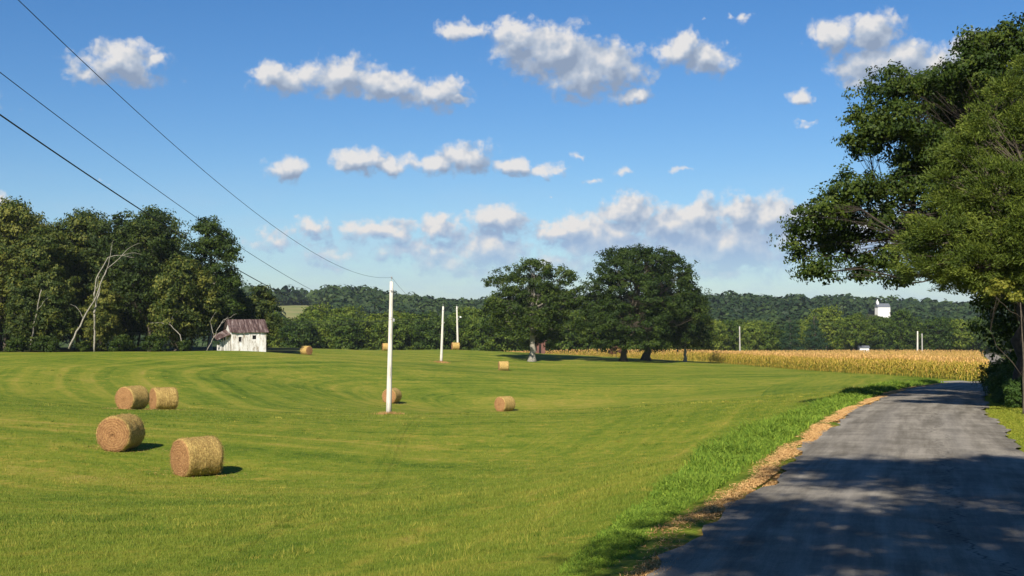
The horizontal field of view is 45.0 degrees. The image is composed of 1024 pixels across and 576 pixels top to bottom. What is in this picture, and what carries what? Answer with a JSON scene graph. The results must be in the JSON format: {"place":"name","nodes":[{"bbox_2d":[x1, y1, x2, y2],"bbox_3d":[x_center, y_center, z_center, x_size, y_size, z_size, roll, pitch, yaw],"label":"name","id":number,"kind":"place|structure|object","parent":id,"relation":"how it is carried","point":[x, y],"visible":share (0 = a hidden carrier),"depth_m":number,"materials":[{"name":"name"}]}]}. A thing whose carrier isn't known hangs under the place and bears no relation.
{"place":"outdoors","nodes":[
{"label":"outdoors","id":0,"kind":"place"},
{"bbox_2d":[0,305,1023,575],"bbox_3d":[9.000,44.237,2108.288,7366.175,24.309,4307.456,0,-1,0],"label":"ground","id":1,"kind":"structure","parent":0,"point":[464,381],"depth_m":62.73,"materials":[{"name":"green plant"}]},
{"bbox_2d":[3,334,31,351],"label":"shrub","id":2,"kind":"object","parent":1,"relation":"on","point":[14,343],"visible":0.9,"depth_m":169.52,"materials":[{"name":"green plant"}]},
{"bbox_2d":[0,201,45,349],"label":"leafy tree","id":3,"kind":"object","parent":1,"relation":"on","point":[1,340],"visible":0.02,"depth_m":188.33,"materials":[{"name":"green plant"}]},
{"bbox_2d":[0,283,49,351],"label":"leafy tree","id":4,"kind":"object","parent":1,"relation":"on","point":[25,309],"visible":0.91,"depth_m":170.81,"materials":[{"name":"green plant"}]},
{"bbox_2d":[0,195,56,350],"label":"leafy tree","id":5,"kind":"object","parent":1,"relation":"on","point":[12,211],"visible":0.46,"depth_m":177.70,"materials":[{"name":"green plant"}]},
{"bbox_2d":[16,215,56,349],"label":"leafy tree","id":6,"kind":"object","parent":1,"relation":"on","point":[39,220],"depth_m":187.00,"materials":[{"name":"green plant"}]},
{"bbox_2d":[29,290,47,350],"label":"dead tree","id":7,"kind":"object","parent":1,"relation":"on","point":[35,318],"visible":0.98,"depth_m":170.81,"materials":[{"name":"grey wood"}]},
{"bbox_2d":[1,227,81,351],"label":"leafy tree","id":8,"kind":"object","parent":1,"relation":"on","point":[43,245],"visible":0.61,"depth_m":174.37,"materials":[{"name":"green plant"}]},
{"bbox_2d":[30,335,59,351],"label":"shrub","id":9,"kind":"object","parent":1,"relation":"on","point":[42,340],"visible":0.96,"depth_m":168.65,"materials":[{"name":"green plant"}]},
{"bbox_2d":[30,269,90,351],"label":"leafy tree","id":10,"kind":"object","parent":1,"relation":"on","point":[63,322],"visible":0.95,"depth_m":172.62,"materials":[{"name":"green plant"}]},
{"bbox_2d":[43,207,112,349],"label":"leafy tree","id":11,"kind":"object","parent":1,"relation":"on","point":[83,220],"visible":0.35,"depth_m":182.61,"materials":[{"name":"green plant"}]},
{"bbox_2d":[74,341,90,351],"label":"shrub","id":12,"kind":"object","parent":1,"relation":"on","point":[82,346],"visible":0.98,"depth_m":172.39,"materials":[{"name":"green plant"}]},
{"bbox_2d":[65,210,107,344],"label":"leafy tree","id":13,"kind":"object","parent":1,"relation":"on","point":[82,337],"depth_m":201.97,"materials":[{"name":"green plant"}]},
{"bbox_2d":[93,289,99,351],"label":"dead tree","id":14,"kind":"object","parent":1,"relation":"on","point":[94,311],"visible":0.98,"depth_m":171.29,"materials":[{"name":"grey wood"}]},
{"bbox_2d":[67,227,130,349],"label":"leafy tree","id":15,"kind":"object","parent":1,"relation":"on","point":[83,301],"visible":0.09,"depth_m":184.05,"materials":[{"name":"green plant"}]},
{"bbox_2d":[68,243,138,348],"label":"dead tree","id":16,"kind":"object","parent":1,"relation":"on","point":[72,340],"visible":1,"depth_m":170.43,"materials":[{"name":"grey wood"}]},
{"bbox_2d":[80,279,129,351],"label":"leafy tree","id":17,"kind":"object","parent":1,"relation":"on","point":[105,318],"visible":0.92,"depth_m":174.52,"materials":[{"name":"green plant"}]},
{"bbox_2d":[80,208,151,350],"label":"leafy tree","id":18,"kind":"object","parent":1,"relation":"on","point":[105,248],"visible":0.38,"depth_m":181.00,"materials":[{"name":"green plant"}]},
{"bbox_2d":[95,412,145,451],"bbox_3d":[-16.264,6.002,51.408,1.736,1.667,1.762,0,-1,8],"label":"round bale","id":19,"kind":"object","parent":1,"relation":"on","point":[121,432],"visible":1,"depth_m":50.71},
{"bbox_2d":[108,334,137,351],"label":"shrub","id":20,"kind":"object","parent":1,"relation":"on","point":[123,341],"visible":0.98,"depth_m":171.33,"materials":[{"name":"green plant"}]},
{"bbox_2d":[114,384,149,409],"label":"round bale","id":21,"kind":"object","parent":1,"relation":"on","point":[131,397],"visible":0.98,"depth_m":76.34},
{"bbox_2d":[108,209,197,351],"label":"leafy tree","id":22,"kind":"object","parent":1,"relation":"on","point":[163,244],"visible":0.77,"depth_m":177.78,"materials":[{"name":"green plant"}]},
{"bbox_2d":[113,204,192,348],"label":"leafy tree","id":23,"kind":"object","parent":1,"relation":"on","point":[161,212],"visible":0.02,"depth_m":197.36,"materials":[{"name":"green plant"}]},
{"bbox_2d":[139,334,167,351],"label":"shrub","id":24,"kind":"object","parent":1,"relation":"on","point":[154,342],"visible":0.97,"depth_m":169.34,"materials":[{"name":"green plant"}]},
{"bbox_2d":[121,232,186,341],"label":"leafy tree","id":25,"kind":"object","parent":1,"relation":"on","point":[139,326],"visible":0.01,"depth_m":183.08,"materials":[{"name":"green plant"}]},
{"bbox_2d":[148,387,178,409],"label":"round bale","id":26,"kind":"object","parent":1,"relation":"on","point":[164,398],"visible":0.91,"depth_m":80.41},
{"bbox_2d":[141,258,205,350],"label":"leafy tree","id":27,"kind":"object","parent":1,"relation":"on","point":[170,289],"visible":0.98,"depth_m":172.81,"materials":[{"name":"green plant"}]},
{"bbox_2d":[176,339,191,350],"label":"shrub","id":28,"kind":"object","parent":1,"relation":"on","point":[183,345],"visible":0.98,"depth_m":169.90,"materials":[{"name":"green plant"}]},
{"bbox_2d":[154,256,226,350],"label":"leafy tree","id":29,"kind":"object","parent":1,"relation":"on","point":[208,307],"visible":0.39,"depth_m":177.05,"materials":[{"name":"green plant"}]},
{"bbox_2d":[169,435,224,476],"bbox_3d":[-11.951,6.388,46.900,1.753,1.674,1.745,1,-1,-44],"label":"round bale","id":30,"kind":"object","parent":1,"relation":"on","point":[201,455],"visible":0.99,"depth_m":46.42},
{"bbox_2d":[172,215,247,350],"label":"oak tree","id":31,"kind":"object","parent":1,"relation":"on","point":[218,245],"visible":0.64,"depth_m":182.88,"materials":[{"name":"green plant"}]},
{"bbox_2d":[208,287,246,346],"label":"leafy tree","id":32,"kind":"object","parent":1,"relation":"on","point":[218,323],"visible":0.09,"depth_m":203.74,"materials":[{"name":"green plant"}]},
{"bbox_2d":[219,288,259,339],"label":"leafy tree","id":33,"kind":"object","parent":1,"relation":"on","point":[241,298],"visible":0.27,"depth_m":194.67,"materials":[{"name":"green plant"}]},
{"bbox_2d":[213,319,268,351],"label":"shed","id":34,"kind":"structure","parent":1,"relation":"on","point":[244,334],"depth_m":168.83,"materials":[{"name":"wood"}]},
{"bbox_2d":[246,283,285,348],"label":"leafy tree","id":35,"kind":"object","parent":1,"relation":"on","point":[264,302],"visible":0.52,"depth_m":210.80,"materials":[{"name":"green plant"}]},
{"bbox_2d":[266,321,289,346],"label":"leafy tree","id":36,"kind":"object","parent":1,"relation":"on","point":[274,342],"visible":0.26,"depth_m":331.43,"materials":[{"name":"green plant"}]},
{"bbox_2d":[277,317,326,348],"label":"leafy tree","id":37,"kind":"object","parent":1,"relation":"on","point":[299,336],"visible":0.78,"depth_m":328.15,"materials":[{"name":"green plant"}]},
{"bbox_2d":[85,349,519,479],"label":"loose hay","id":38,"kind":"object","parent":1,"relation":"on","point":[218,474],"visible":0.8,"depth_m":51.72,"materials":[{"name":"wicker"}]},
{"bbox_2d":[300,346,312,354],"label":"round bale","id":39,"kind":"object","parent":1,"relation":"on","point":[305,350],"visible":0.97,"depth_m":202.38},
{"bbox_2d":[290,309,328,321],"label":"leafy tree","id":40,"kind":"object","parent":1,"relation":"on","point":[320,314],"visible":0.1,"depth_m":377.31,"materials":[{"name":"green plant"}]},
{"bbox_2d":[297,302,334,317],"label":"leafy tree","id":41,"kind":"object","parent":1,"relation":"on","point":[309,309],"visible":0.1,"depth_m":399.56,"materials":[{"name":"green plant"}]},
{"bbox_2d":[310,319,334,348],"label":"leafy tree","id":42,"kind":"object","parent":1,"relation":"on","point":[323,331],"visible":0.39,"depth_m":333.62,"materials":[{"name":"green plant"}]},
{"bbox_2d":[320,304,366,322],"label":"leafy tree","id":43,"kind":"object","parent":1,"relation":"on","point":[349,311],"visible":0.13,"depth_m":376.16,"materials":[{"name":"green plant"}]},
{"bbox_2d":[319,315,368,349],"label":"leafy tree","id":44,"kind":"object","parent":1,"relation":"on","point":[345,331],"visible":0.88,"depth_m":329.45,"materials":[{"name":"green plant"}]},
{"bbox_2d":[354,313,385,349],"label":"leafy tree","id":45,"kind":"object","parent":1,"relation":"on","point":[369,323],"visible":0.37,"depth_m":335.43,"materials":[{"name":"green plant"}]},
{"bbox_2d":[362,309,405,345],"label":"leafy tree","id":46,"kind":"object","parent":1,"relation":"on","point":[386,314],"visible":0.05,"depth_m":350.52,"materials":[{"name":"green plant"}]},
{"bbox_2d":[386,276,394,412],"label":"utility pole","id":47,"kind":"object","parent":1,"relation":"on","point":[389,377],"visible":0.92,"depth_m":85.82,"materials":[{"name":"white wood"}]},
{"bbox_2d":[0,72,390,317],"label":"overhead wire","id":48,"kind":"object","parent":47,"relation":"attached to","point":[151,185],"visible":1,"depth_m":28.75,"materials":[{"name":"black metal"}]},
{"bbox_2d":[0,114,391,321],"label":"overhead wire","id":49,"kind":"object","parent":47,"relation":"attached to","point":[147,213],"visible":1,"depth_m":23.88,"materials":[{"name":"black metal"}]},
{"bbox_2d":[18,0,390,277],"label":"overhead wire","id":50,"kind":"object","parent":47,"relation":"attached to","point":[158,131],"visible":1,"depth_m":29.52,"materials":[{"name":"black metal"}]},
{"bbox_2d":[369,317,415,349],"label":"leafy tree","id":51,"kind":"object","parent":1,"relation":"on","point":[400,330],"visible":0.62,"depth_m":329.96,"materials":[{"name":"green plant"}]},
{"bbox_2d":[382,388,402,402],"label":"round bale","id":52,"kind":"object","parent":1,"relation":"on","point":[396,395],"visible":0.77,"depth_m":120.30},
{"bbox_2d":[386,313,423,334],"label":"leafy tree","id":53,"kind":"object","parent":1,"relation":"on","point":[405,318],"visible":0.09,"depth_m":347.84,"materials":[{"name":"green plant"}]},
{"bbox_2d":[397,317,429,349],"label":"leafy tree","id":54,"kind":"object","parent":1,"relation":"on","point":[420,319],"visible":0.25,"depth_m":334.52,"materials":[{"name":"green plant"}]},
{"bbox_2d":[409,310,440,318],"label":"leafy tree","id":55,"kind":"object","parent":1,"relation":"on","point":[432,314],"visible":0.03,"depth_m":403.89,"materials":[{"name":"green plant"}]},
{"bbox_2d":[411,316,461,349],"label":"leafy tree","id":56,"kind":"object","parent":1,"relation":"on","point":[433,336],"visible":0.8,"depth_m":327.98,"materials":[{"name":"green plant"}]},
{"bbox_2d":[440,304,444,360],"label":"utility pole","id":57,"kind":"object","parent":1,"relation":"on","point":[441,346],"visible":0.9,"depth_m":204.74,"materials":[{"name":"white wood"}]},
{"bbox_2d":[451,342,459,349],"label":"round bale","id":58,"kind":"object","parent":1,"relation":"on","point":[455,345],"visible":1,"depth_m":249.26},
{"bbox_2d":[456,306,461,341],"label":"utility pole","id":59,"kind":"object","parent":1,"relation":"on","point":[457,316],"visible":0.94,"depth_m":255.81,"materials":[{"name":"white wood"}]},
{"bbox_2d":[444,315,480,349],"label":"leafy tree","id":60,"kind":"object","parent":1,"relation":"on","point":[462,324],"visible":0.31,"depth_m":335.09,"materials":[{"name":"green plant"}]},
{"bbox_2d":[448,306,492,334],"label":"leafy tree","id":61,"kind":"object","parent":1,"relation":"on","point":[474,317],"visible":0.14,"depth_m":350.97,"materials":[{"name":"green plant"}]},
{"bbox_2d":[459,316,502,350],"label":"leafy tree","id":62,"kind":"object","parent":1,"relation":"on","point":[484,341],"visible":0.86,"depth_m":331.62,"materials":[{"name":"green plant"}]},
{"bbox_2d":[482,315,522,351],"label":"leafy tree","id":63,"kind":"object","parent":1,"relation":"on","point":[503,343],"visible":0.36,"depth_m":338.07,"materials":[{"name":"green plant"}]},
{"bbox_2d":[498,361,508,370],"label":"round bale","id":64,"kind":"object","parent":1,"relation":"on","point":[503,365],"visible":0.98,"depth_m":192.20},
{"bbox_2d":[493,396,515,411],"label":"round bale","id":65,"kind":"object","parent":1,"relation":"on","point":[504,403],"visible":1,"depth_m":120.35},
{"bbox_2d":[2,283,1013,350],"bbox_3d":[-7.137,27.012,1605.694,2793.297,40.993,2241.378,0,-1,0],"label":"woods","id":66,"kind":"object","parent":1,"relation":"on","point":[733,305],"visible":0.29,"depth_m":841.45,"materials":[{"name":"green plant"}]},
{"bbox_2d":[480,257,587,361],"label":"oak tree","id":67,"kind":"object","parent":1,"relation":"on","point":[554,296],"visible":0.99,"depth_m":223.21,"materials":[{"name":"green plant"}]},
{"bbox_2d":[509,319,559,353],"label":"leafy tree","id":68,"kind":"object","parent":1,"relation":"on","point":[528,349],"visible":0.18,"depth_m":338.71,"materials":[{"name":"green plant"}]},
{"bbox_2d":[535,340,546,353],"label":"barn","id":69,"kind":"structure","parent":1,"relation":"on","point":[540,349],"depth_m":273.53,"materials":[{"name":"wood"}]},
{"bbox_2d":[546,312,582,354],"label":"leafy tree","id":70,"kind":"object","parent":1,"relation":"on","point":[568,342],"visible":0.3,"depth_m":339.88,"materials":[{"name":"green plant"}]},
{"bbox_2d":[572,319,607,354],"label":"leafy tree","id":71,"kind":"object","parent":1,"relation":"on","point":[587,346],"visible":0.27,"depth_m":344.62,"materials":[{"name":"green plant"}]},
{"bbox_2d":[611,344,639,355],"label":"leafy tree","id":72,"kind":"object","parent":1,"relation":"on","point":[633,347],"visible":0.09,"depth_m":361.99,"materials":[{"name":"green plant"}]},
{"bbox_2d":[570,243,713,361],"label":"oak tree","id":73,"kind":"object","parent":1,"relation":"on","point":[614,326],"visible":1,"depth_m":223.05,"materials":[{"name":"green plant"}]},
{"bbox_2d":[626,267,694,360],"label":"oak tree","id":74,"kind":"object","parent":1,"relation":"on","point":[646,356],"visible":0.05,"depth_m":235.06,"materials":[{"name":"green plant"}]},
{"bbox_2d":[662,322,701,352],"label":"leafy tree","id":75,"kind":"object","parent":1,"relation":"on","point":[680,348],"visible":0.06,"depth_m":375.05,"materials":[{"name":"green plant"}]},
{"bbox_2d":[663,292,722,361],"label":"oak tree","id":76,"kind":"object","parent":1,"relation":"on","point":[699,341],"visible":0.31,"depth_m":233.66,"materials":[{"name":"green plant"}]},
{"bbox_2d":[703,319,730,350],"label":"leafy tree","id":77,"kind":"object","parent":1,"relation":"on","point":[722,334],"visible":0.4,"depth_m":436.73,"materials":[{"name":"green plant"}]},
{"bbox_2d":[715,318,745,350],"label":"leafy tree","id":78,"kind":"object","parent":1,"relation":"on","point":[732,329],"visible":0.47,"depth_m":447.12,"materials":[{"name":"green plant"}]},
{"bbox_2d":[504,349,989,380],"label":"corn plants","id":79,"kind":"object","parent":1,"relation":"on","point":[957,363],"visible":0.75,"depth_m":190.60,"materials":[{"name":"yellow plant"}]},
{"bbox_2d":[551,377,943,575],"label":"verge grass","id":80,"kind":"structure","parent":1,"relation":"on","point":[747,445],"depth_m":23.18,"materials":[{"name":"green plant"}]},
{"bbox_2d":[734,323,764,350],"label":"leafy tree","id":81,"kind":"object","parent":1,"relation":"on","point":[752,333],"visible":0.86,"depth_m":442.41,"materials":[{"name":"green plant"}]},
{"bbox_2d":[753,319,778,350],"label":"leafy tree","id":82,"kind":"object","parent":1,"relation":"on","point":[765,324],"visible":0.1,"depth_m":499.06,"materials":[{"name":"green plant"}]},
{"bbox_2d":[758,324,787,350],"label":"leafy tree","id":83,"kind":"object","parent":1,"relation":"on","point":[770,339],"visible":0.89,"depth_m":438.13,"materials":[{"name":"green plant"}]},
{"bbox_2d":[610,383,942,575],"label":"straw litter","id":84,"kind":"object","parent":1,"relation":"on","point":[767,471],"visible":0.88,"depth_m":20.73,"materials":[{"name":"beige plant"}]},
{"bbox_2d":[775,314,805,352],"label":"conifer tree","id":85,"kind":"object","parent":1,"relation":"on","point":[792,333],"visible":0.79,"depth_m":434.61,"materials":[{"name":"green plant"}]},
{"bbox_2d":[801,311,831,352],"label":"conifer tree","id":86,"kind":"object","parent":1,"relation":"on","point":[813,328],"visible":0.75,"depth_m":436.70,"materials":[{"name":"green plant"}]},
{"bbox_2d":[796,305,843,350],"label":"leafy tree","id":87,"kind":"object","parent":1,"relation":"on","point":[824,314],"visible":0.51,"depth_m":458.11,"materials":[{"name":"green plant"}]},
{"bbox_2d":[828,312,873,350],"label":"leafy tree","id":88,"kind":"object","parent":1,"relation":"on","point":[852,335],"visible":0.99,"depth_m":438.39,"materials":[{"name":"green plant"}]},
{"bbox_2d":[875,299,889,317],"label":"church","id":89,"kind":"structure","parent":1,"relation":"on","point":[882,309],"depth_m":997.19,"materials":[{"name":"white paint"}]},
{"bbox_2d":[862,314,903,350],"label":"leafy tree","id":90,"kind":"object","parent":1,"relation":"on","point":[879,341],"visible":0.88,"depth_m":441.51,"materials":[{"name":"green plant"}]},
{"bbox_2d":[769,12,1023,384],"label":"oak tree","id":91,"kind":"object","parent":1,"relation":"on","point":[947,94],"visible":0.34,"depth_m":56.58,"materials":[{"name":"green plant"}]},
{"bbox_2d":[882,308,923,349],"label":"leafy tree","id":92,"kind":"object","parent":1,"relation":"on","point":[907,337],"visible":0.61,"depth_m":458.12,"materials":[{"name":"green plant"}]},
{"bbox_2d":[914,317,955,352],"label":"leafy tree","id":93,"kind":"object","parent":1,"relation":"on","point":[940,326],"visible":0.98,"depth_m":447.49,"materials":[{"name":"green plant"}]},
{"bbox_2d":[882,52,1023,302],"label":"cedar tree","id":94,"kind":"object","parent":1,"relation":"on","point":[968,263],"visible":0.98,"depth_m":47.15,"materials":[{"name":"green plant"}]},
{"bbox_2d":[940,319,975,352],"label":"leafy tree","id":95,"kind":"object","parent":1,"relation":"on","point":[961,340],"visible":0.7,"depth_m":452.39,"materials":[{"name":"green plant"}]},
{"bbox_2d":[968,316,1002,352],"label":"leafy tree","id":96,"kind":"object","parent":1,"relation":"on","point":[978,343],"visible":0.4,"depth_m":471.51,"materials":[{"name":"green plant"}]},
{"bbox_2d":[962,190,1019,340],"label":"leafy tree","id":97,"kind":"object","parent":1,"relation":"on","point":[1004,329],"visible":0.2,"depth_m":66.63,"materials":[{"name":"green plant"}]},
{"bbox_2d":[971,354,1016,394],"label":"shrub","id":98,"kind":"object","parent":1,"relation":"on","point":[989,369],"visible":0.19,"depth_m":65.65,"materials":[{"name":"green plant"}]},
{"bbox_2d":[989,389,1001,403],"bbox_3d":[22.294,5.046,56.441,0.986,0.965,1.351,0,-1,17],"label":"shrub","id":99,"kind":"object","parent":1,"relation":"on","point":[992,395],"visible":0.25,"depth_m":56.22,"materials":[{"name":"green plant"}]},
{"bbox_2d":[973,291,1018,362],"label":"leafy tree","id":100,"kind":"object","parent":1,"relation":"on","point":[999,350],"visible":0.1,"depth_m":73.73,"materials":[{"name":"green plant"}]},
{"bbox_2d":[971,277,1023,414],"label":"sapling","id":101,"kind":"object","parent":1,"relation":"on","point":[1010,295],"visible":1,"depth_m":44.45,"materials":[{"name":"green plant"}]},
{"bbox_2d":[982,360,1016,393],"bbox_3d":[24.670,4.645,60.007,2.688,2.633,3.684,1,-1,-33],"label":"shrub","id":102,"kind":"object","parent":1,"relation":"on","point":[1001,378],"visible":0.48,"depth_m":60.32,"materials":[{"name":"green plant"}]},
{"bbox_2d":[982,393,1023,447],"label":"roadside grass","id":103,"kind":"structure","parent":1,"relation":"on","point":[1015,418],"depth_m":42.98,"materials":[{"name":"green plant"}]},
{"bbox_2d":[993,385,1015,405],"bbox_3d":[21.557,4.785,53.459,1.254,1.229,1.719,0,-1,-8],"label":"shrub","id":104,"kind":"object","parent":1,"relation":"on","point":[1000,399],"visible":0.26,"depth_m":53.43,"materials":[{"name":"green plant"}]},
{"bbox_2d":[1002,376,1022,407],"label":"shrub","id":105,"kind":"object","parent":1,"relation":"on","point":[1014,390],"visible":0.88,"depth_m":50.56,"materials":[{"name":"green plant"}]},
{"bbox_2d":[0,0,1023,302],"label":"sky","id":106,"kind":"structure","parent":0,"point":[434,147],"materials":[{"name":"blue"}]},
{"bbox_2d":[646,353,1023,575],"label":"road","id":107,"kind":"structure","parent":0,"point":[923,481],"depth_m":17.36,"materials":[{"name":"grey asphalt"}]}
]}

